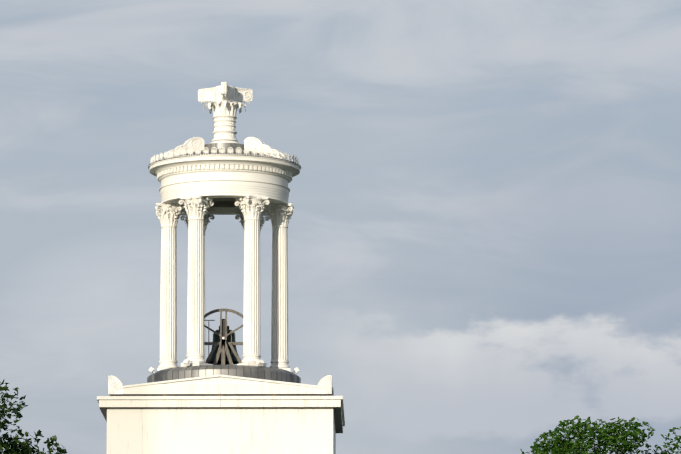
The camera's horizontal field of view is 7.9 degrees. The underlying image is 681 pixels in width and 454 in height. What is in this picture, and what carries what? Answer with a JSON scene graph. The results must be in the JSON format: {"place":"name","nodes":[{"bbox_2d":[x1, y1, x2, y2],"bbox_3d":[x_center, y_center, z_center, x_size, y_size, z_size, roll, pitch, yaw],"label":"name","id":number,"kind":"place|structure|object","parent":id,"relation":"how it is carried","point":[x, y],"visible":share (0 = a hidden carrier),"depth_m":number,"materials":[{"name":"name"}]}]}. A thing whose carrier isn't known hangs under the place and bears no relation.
{"place":"outdoors","nodes":[
{"label":"outdoors","id":0,"kind":"place"},
{"bbox_2d":[115,394,325,395],"bbox_3d":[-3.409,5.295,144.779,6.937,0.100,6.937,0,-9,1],"label":"tower recess","id":1,"kind":"object","parent":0,"point":[236,395],"visible":0.07,"depth_m":141.78,"materials":[{"name":"white paint"}]},
{"bbox_2d":[107,408,335,453],"bbox_3d":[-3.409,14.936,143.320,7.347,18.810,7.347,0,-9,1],"label":"tower base wall","id":2,"kind":"structure","parent":0,"point":[221,431],"depth_m":141.43,"materials":[{"name":"white paint"}]},
{"bbox_2d":[97,396,344,431],"bbox_3d":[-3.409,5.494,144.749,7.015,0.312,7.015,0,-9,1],"label":"tower cornice","id":3,"kind":"structure","parent":2,"relation":"attached to","point":[214,401],"depth_m":141.32,"materials":[{"name":"white paint"}]},
{"bbox_2d":[108,375,331,395],"bbox_3d":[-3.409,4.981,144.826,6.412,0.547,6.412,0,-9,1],"label":"acroteria","id":4,"kind":"object","parent":3,"relation":"on","point":[115,386],"visible":0.65,"depth_m":141.68,"materials":[{"name":"white stone"}]},
{"bbox_2d":[99,407,342,432],"bbox_3d":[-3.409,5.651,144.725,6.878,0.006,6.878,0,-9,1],"label":"tower soffit","id":5,"kind":"structure","parent":3,"relation":"attached to","point":[337,419],"depth_m":141.39,"materials":[{"name":"white paint"}]},
{"bbox_2d":[114,374,333,395],"bbox_3d":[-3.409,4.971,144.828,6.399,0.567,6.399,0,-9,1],"label":"tower pediments","id":6,"kind":"object","parent":3,"relation":"on","point":[220,384],"visible":0.29,"depth_m":141.68,"materials":[{"name":"white paint"}]},
{"bbox_2d":[147,365,300,383],"bbox_3d":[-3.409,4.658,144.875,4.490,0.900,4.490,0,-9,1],"label":"circular base","id":7,"kind":"object","parent":2,"relation":"on","point":[256,372],"visible":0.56,"depth_m":143.02,"materials":[{"name":"grey metal"}]},
{"bbox_2d":[155,203,182,370],"bbox_3d":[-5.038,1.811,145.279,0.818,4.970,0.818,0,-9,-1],"label":"column","id":8,"kind":"structure","parent":7,"relation":"on","point":[169,214],"depth_m":145.14,"materials":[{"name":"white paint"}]},
{"bbox_2d":[148,155,300,214],"bbox_3d":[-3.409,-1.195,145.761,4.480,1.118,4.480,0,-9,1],"label":"entablature","id":9,"kind":"structure","parent":8,"relation":"on","point":[225,183],"depth_m":144.15,"materials":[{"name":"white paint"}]},
{"bbox_2d":[171,143,275,157],"bbox_3d":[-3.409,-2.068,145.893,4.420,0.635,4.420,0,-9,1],"label":"lead roof","id":10,"kind":"object","parent":9,"relation":"on","point":[226,146],"visible":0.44,"depth_m":145.26,"materials":[{"name":"grey metal"}]},
{"bbox_2d":[162,137,284,158],"bbox_3d":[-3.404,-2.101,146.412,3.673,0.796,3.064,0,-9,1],"label":"scroll ornaments","id":11,"kind":"object","parent":10,"relation":"on","point":[250,143],"visible":0.56,"depth_m":145.33,"materials":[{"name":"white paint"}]},
{"bbox_2d":[209,140,239,143],"bbox_3d":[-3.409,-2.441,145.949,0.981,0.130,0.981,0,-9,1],"label":"finial base","id":12,"kind":"object","parent":10,"relation":"on","point":[224,141],"visible":0.35,"depth_m":145.56,"materials":[{"name":"white stone"}]},
{"bbox_2d":[198,82,252,141],"bbox_3d":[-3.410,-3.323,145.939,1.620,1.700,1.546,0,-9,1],"label":"finial","id":13,"kind":"object","parent":10,"relation":"on","point":[225,104],"visible":0.96,"depth_m":145.88,"materials":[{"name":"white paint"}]},
{"bbox_2d":[205,201,242,206],"bbox_3d":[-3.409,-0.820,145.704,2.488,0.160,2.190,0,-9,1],"label":"ceiling beams","id":14,"kind":"structure","parent":9,"relation":"attached to","point":[224,203],"depth_m":146.61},
{"bbox_2d":[150,147,298,163],"bbox_3d":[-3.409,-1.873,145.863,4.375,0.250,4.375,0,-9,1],"label":"antefixes","id":15,"kind":"object","parent":9,"relation":"on","point":[222,151],"visible":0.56,"depth_m":144.01,"materials":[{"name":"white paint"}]},
{"bbox_2d":[157,164,291,182],"bbox_3d":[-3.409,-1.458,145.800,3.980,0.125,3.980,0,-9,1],"label":"dentils","id":16,"kind":"object","parent":9,"relation":"attached to","point":[258,168],"visible":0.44,"depth_m":144.22,"materials":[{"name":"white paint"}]},
{"bbox_2d":[148,155,300,168],"bbox_3d":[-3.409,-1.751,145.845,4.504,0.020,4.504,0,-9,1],"label":"cornice molding","id":17,"kind":"structure","parent":9,"relation":"on","point":[210,155],"depth_m":144.01,"materials":[{"name":"white stone"}]},
{"bbox_2d":[178,195,213,366],"bbox_3d":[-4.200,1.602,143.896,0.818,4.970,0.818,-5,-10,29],"label":"column","id":18,"kind":"structure","parent":7,"relation":"on","point":[196,207],"depth_m":143.75,"materials":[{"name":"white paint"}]},
{"bbox_2d":[180,211,214,358],"bbox_3d":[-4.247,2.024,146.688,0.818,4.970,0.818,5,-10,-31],"label":"column","id":19,"kind":"structure","parent":7,"relation":"on","point":[208,215],"depth_m":146.88,"materials":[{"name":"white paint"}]},
{"bbox_2d":[148,359,298,373],"bbox_3d":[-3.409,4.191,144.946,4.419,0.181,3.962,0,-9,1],"label":"flood lights","id":20,"kind":"object","parent":7,"relation":"on","point":[187,362],"visible":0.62,"depth_m":143.12},
{"bbox_2d":[206,336,241,364],"bbox_3d":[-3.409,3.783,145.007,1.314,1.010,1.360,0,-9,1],"label":"bell frame","id":21,"kind":"object","parent":7,"relation":"on","point":[222,348],"visible":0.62,"depth_m":144.38,"materials":[{"name":"brown wood"}]},
{"bbox_2d":[204,319,228,362],"bbox_3d":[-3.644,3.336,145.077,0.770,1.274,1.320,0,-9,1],"label":"mechanism","id":22,"kind":"object","parent":21,"relation":"on","point":[223,327],"visible":0.42,"depth_m":144.92,"materials":[{"name":"grey metal"}]},
{"bbox_2d":[204,308,242,344],"bbox_3d":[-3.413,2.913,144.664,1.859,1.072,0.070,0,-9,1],"label":"bell wheel","id":23,"kind":"object","parent":22,"relation":"attached to","point":[220,311],"visible":0.48,"depth_m":144.64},
{"bbox_2d":[208,329,240,364],"bbox_3d":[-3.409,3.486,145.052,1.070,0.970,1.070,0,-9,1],"label":"bell","id":24,"kind":"object","parent":22,"relation":"hanging from","point":[216,337],"visible":0.56,"depth_m":144.82,"materials":[{"name":"black metal"}]},
{"bbox_2d":[235,212,268,234],"bbox_3d":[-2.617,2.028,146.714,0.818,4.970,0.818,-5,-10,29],"label":"column","id":25,"kind":"structure","parent":7,"relation":"on","point":[241,216],"depth_m":146.94,"materials":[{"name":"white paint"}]},
{"bbox_2d":[235,195,269,366],"bbox_3d":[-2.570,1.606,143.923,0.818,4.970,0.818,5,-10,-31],"label":"column","id":26,"kind":"structure","parent":7,"relation":"on","point":[252,207],"depth_m":143.78,"materials":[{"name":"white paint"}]},
{"bbox_2d":[266,203,293,370],"bbox_3d":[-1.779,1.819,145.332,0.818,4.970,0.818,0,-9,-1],"label":"column","id":27,"kind":"structure","parent":7,"relation":"on","point":[279,214],"depth_m":145.18,"materials":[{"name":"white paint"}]},
{"bbox_2d":[212,198,235,200],"bbox_3d":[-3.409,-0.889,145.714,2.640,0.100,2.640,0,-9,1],"label":"ceiling","id":28,"kind":"structure","parent":0,"point":[223,199],"depth_m":146.29,"materials":[{"name":"grey stone"}]},
{"bbox_2d":[0,0,680,453],"label":"sky","id":29,"kind":"structure","parent":0,"point":[484,225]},
{"bbox_2d":[521,415,680,453],"bbox_3d":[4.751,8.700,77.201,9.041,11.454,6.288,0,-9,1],"label":"locust tree","id":30,"kind":"object","parent":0,"point":[560,445],"depth_m":77.05,"materials":[{"name":"green plant"}]},
{"label":"ground","id":31,"kind":"structure","parent":0,"visible":0},
{"bbox_3d":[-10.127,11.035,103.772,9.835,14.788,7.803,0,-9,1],"label":"maple tree wood","id":32,"kind":"object","parent":31,"relation":"on","visible":0},
{"bbox_2d":[0,379,67,453],"bbox_3d":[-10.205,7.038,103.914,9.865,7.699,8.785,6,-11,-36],"label":"maple tree","id":33,"kind":"object","parent":32,"relation":"attached to","point":[15,447],"visible":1,"depth_m":103.83,"materials":[{"name":"green plant"}]}
]}

